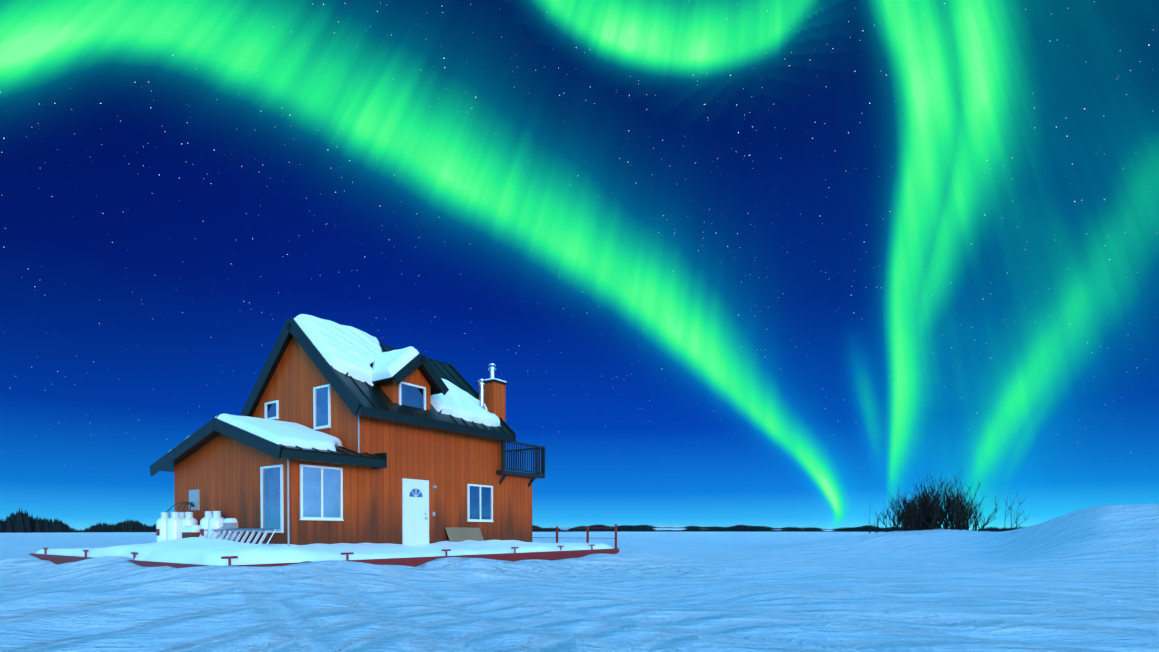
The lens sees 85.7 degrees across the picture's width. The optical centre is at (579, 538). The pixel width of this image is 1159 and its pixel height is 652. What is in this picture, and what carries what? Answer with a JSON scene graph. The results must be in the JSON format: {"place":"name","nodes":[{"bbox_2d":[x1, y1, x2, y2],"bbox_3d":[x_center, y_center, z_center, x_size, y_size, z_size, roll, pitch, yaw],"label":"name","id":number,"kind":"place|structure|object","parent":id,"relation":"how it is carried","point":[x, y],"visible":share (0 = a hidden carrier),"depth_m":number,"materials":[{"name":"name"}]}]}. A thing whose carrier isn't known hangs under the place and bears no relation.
{"place":"outdoors","nodes":[
{"label":"outdoors","id":0,"kind":"place"},
{"bbox_2d":[29,548,618,567],"bbox_3d":[-6.379,0.749,18.233,10.040,0.820,12.600,1,1,35],"label":"hull","id":1,"kind":"object","parent":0,"point":[410,561],"visible":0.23,"depth_m":14.62,"materials":[{"name":"red wood"}]},
{"bbox_2d":[478,364,495,409],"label":"chimney pipes","id":2,"kind":"object","parent":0,"point":[492,369],"visible":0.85,"depth_m":20.20,"materials":[{"name":"silver metal"}]},
{"bbox_2d":[0,0,1085,520],"bbox_3d":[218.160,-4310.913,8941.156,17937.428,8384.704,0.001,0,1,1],"label":"aurora","id":3,"kind":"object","parent":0,"point":[952,144],"depth_m":8914.98},
{"bbox_2d":[0,503,1158,651],"bbox_3d":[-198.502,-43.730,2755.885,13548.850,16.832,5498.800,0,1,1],"label":"snow ground","id":4,"kind":"structure","parent":0,"point":[1085,580],"depth_m":8.62,"materials":[{"name":"white snow"}]},
{"bbox_2d":[174,337,531,544],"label":"house walls","id":5,"kind":"structure","parent":4,"relation":"on","point":[372,505],"depth_m":17.14,"materials":[{"name":"brown wood"}]},
{"bbox_2d":[182,532,199,537],"bbox_3d":[-10.104,0.121,16.579,0.660,0.620,0.530,1,1,35],"label":"box","id":6,"kind":"object","parent":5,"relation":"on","point":[189,534],"depth_m":16.29,"materials":[{"name":"orange wood"}]},
{"bbox_2d":[181,525,199,531],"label":"snow on storage box","id":7,"kind":"structure","parent":6,"relation":"on","point":[191,528],"depth_m":16.27,"materials":[{"name":"white snow"}]},
{"bbox_2d":[189,489,237,539],"bbox_3d":[-9.880,-0.669,16.557,2.680,1.360,0.330,1,1,35],"label":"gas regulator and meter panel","id":8,"kind":"object","parent":5,"relation":"attached to","point":[194,497],"visible":0.52,"depth_m":17.13,"materials":[{"name":"grey metal"}]},
{"bbox_2d":[167,502,226,518],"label":"gas hoses","id":9,"kind":"object","parent":8,"relation":"on","point":[191,504],"visible":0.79,"depth_m":17.11,"materials":[{"name":"black rubber"}]},
{"bbox_2d":[223,518,237,522],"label":"snow on vent hood","id":10,"kind":"structure","parent":8,"relation":"on","point":[230,520],"depth_m":15.84,"materials":[{"name":"white snow"}]},
{"bbox_2d":[287,416,359,546],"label":"trim","id":11,"kind":"structure","parent":5,"relation":"attached to","point":[288,531],"depth_m":14.52,"materials":[{"name":"white wood"}]},
{"bbox_2d":[35,537,612,565],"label":"snow on deck","id":12,"kind":"structure","parent":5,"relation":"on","point":[199,550],"depth_m":13.05,"materials":[{"name":"white snow"}]},
{"bbox_2d":[156,511,223,541],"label":"gas tanks","id":13,"kind":"object","parent":12,"relation":"on","point":[171,527],"visible":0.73,"depth_m":16.65,"materials":[{"name":"white metal"}]},
{"bbox_2d":[156,529,203,535],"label":"propane tank labels","id":14,"kind":"object","parent":13,"relation":"attached to","point":[158,532],"visible":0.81,"depth_m":16.92,"materials":[{"name":"red paper"}]},
{"bbox_2d":[198,528,279,545],"bbox_3d":[-8.543,-0.030,15.242,3.950,0.456,0.399,1,1,35],"label":"ladder","id":15,"kind":"object","parent":12,"relation":"on","point":[242,530],"visible":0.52,"depth_m":14.90,"materials":[{"name":"grey metal"}]},
{"bbox_2d":[445,527,483,541],"bbox_3d":[-3.436,-0.055,18.957,0.316,0.588,1.420,1,1,35],"label":"wooden board","id":16,"kind":"object","parent":12,"relation":"on","point":[457,534],"visible":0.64,"depth_m":18.92,"materials":[{"name":"wood"}]},
{"bbox_2d":[43,524,616,564],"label":"mooring cleats","id":17,"kind":"object","parent":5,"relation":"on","point":[229,558],"visible":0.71,"depth_m":16.33,"materials":[{"name":"red paint"}]},
{"bbox_2d":[149,317,515,475],"bbox_3d":[-7.090,-3.982,19.225,7.020,4.344,8.220,1,1,35],"label":"roof","id":18,"kind":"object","parent":5,"relation":"on","point":[366,399],"visible":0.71,"depth_m":16.77,"materials":[{"name":"black metal"}]},
{"bbox_2d":[217,414,342,450],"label":"roof snow","id":19,"kind":"structure","parent":18,"relation":"on","point":[285,433],"depth_m":15.27,"materials":[{"name":"white snow"}]},
{"bbox_2d":[294,314,381,385],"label":"roof snow","id":20,"kind":"structure","parent":18,"relation":"on","point":[350,351],"depth_m":17.03,"materials":[{"name":"white snow"}]},
{"bbox_2d":[372,346,418,380],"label":"snow","id":21,"kind":"structure","parent":18,"relation":"on","point":[389,364],"depth_m":16.80,"materials":[{"name":"white snow"}]},
{"bbox_2d":[430,378,500,426],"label":"roof snow","id":22,"kind":"structure","parent":18,"relation":"on","point":[455,401],"depth_m":19.18,"materials":[{"name":"white snow"}]},
{"bbox_2d":[174,400,495,473],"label":"house wall battens","id":23,"kind":"object","parent":5,"relation":"attached to","point":[392,461],"visible":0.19,"depth_m":17.45,"materials":[{"name":"brown wood"}]},
{"bbox_2d":[260,382,493,544],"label":"house window frames","id":24,"kind":"structure","parent":5,"relation":"in","point":[341,476],"depth_m":16.69,"materials":[{"name":"white wood"}]},
{"bbox_2d":[263,384,490,529],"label":"window panes","id":25,"kind":"structure","parent":24,"relation":"in","point":[412,396],"depth_m":15.41,"materials":[{"name":"blue glass"}]},
{"bbox_2d":[405,480,426,545],"bbox_3d":[-4.611,-0.613,17.601,0.036,2.020,0.820,1,1,35],"label":"door","id":26,"kind":"structure","parent":5,"relation":"in","point":[415,522],"depth_m":17.59,"materials":[{"name":"white wood"}]},
{"bbox_2d":[496,441,544,486],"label":"balcony","id":27,"kind":"structure","parent":5,"relation":"attached to","point":[535,473],"depth_m":21.11,"materials":[{"name":"black metal"}]},
{"bbox_2d":[0,508,1023,532],"bbox_3d":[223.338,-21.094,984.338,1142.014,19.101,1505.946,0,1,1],"label":"distant trees","id":28,"kind":"object","parent":4,"relation":"on","point":[20,522],"visible":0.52,"depth_m":523.86,"materials":[{"name":"black plant"}]},
{"bbox_2d":[878,470,999,531],"bbox_3d":[16.057,-1.896,28.131,4.081,3.262,4.165,0,1,1],"label":"willow thicket","id":29,"kind":"object","parent":4,"relation":"on","point":[925,515],"visible":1,"depth_m":27.98,"materials":[{"name":"grey plant"}]},
{"bbox_2d":[868,491,1030,533],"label":"small bushes","id":30,"kind":"object","parent":4,"relation":"on","point":[1009,509],"visible":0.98,"depth_m":27.05,"materials":[{"name":"grey plant"}]},
{"bbox_2d":[0,0,1158,529],"label":"sky","id":31,"kind":"structure","parent":0,"point":[164,217],"materials":[{"name":"blue"}]}
]}

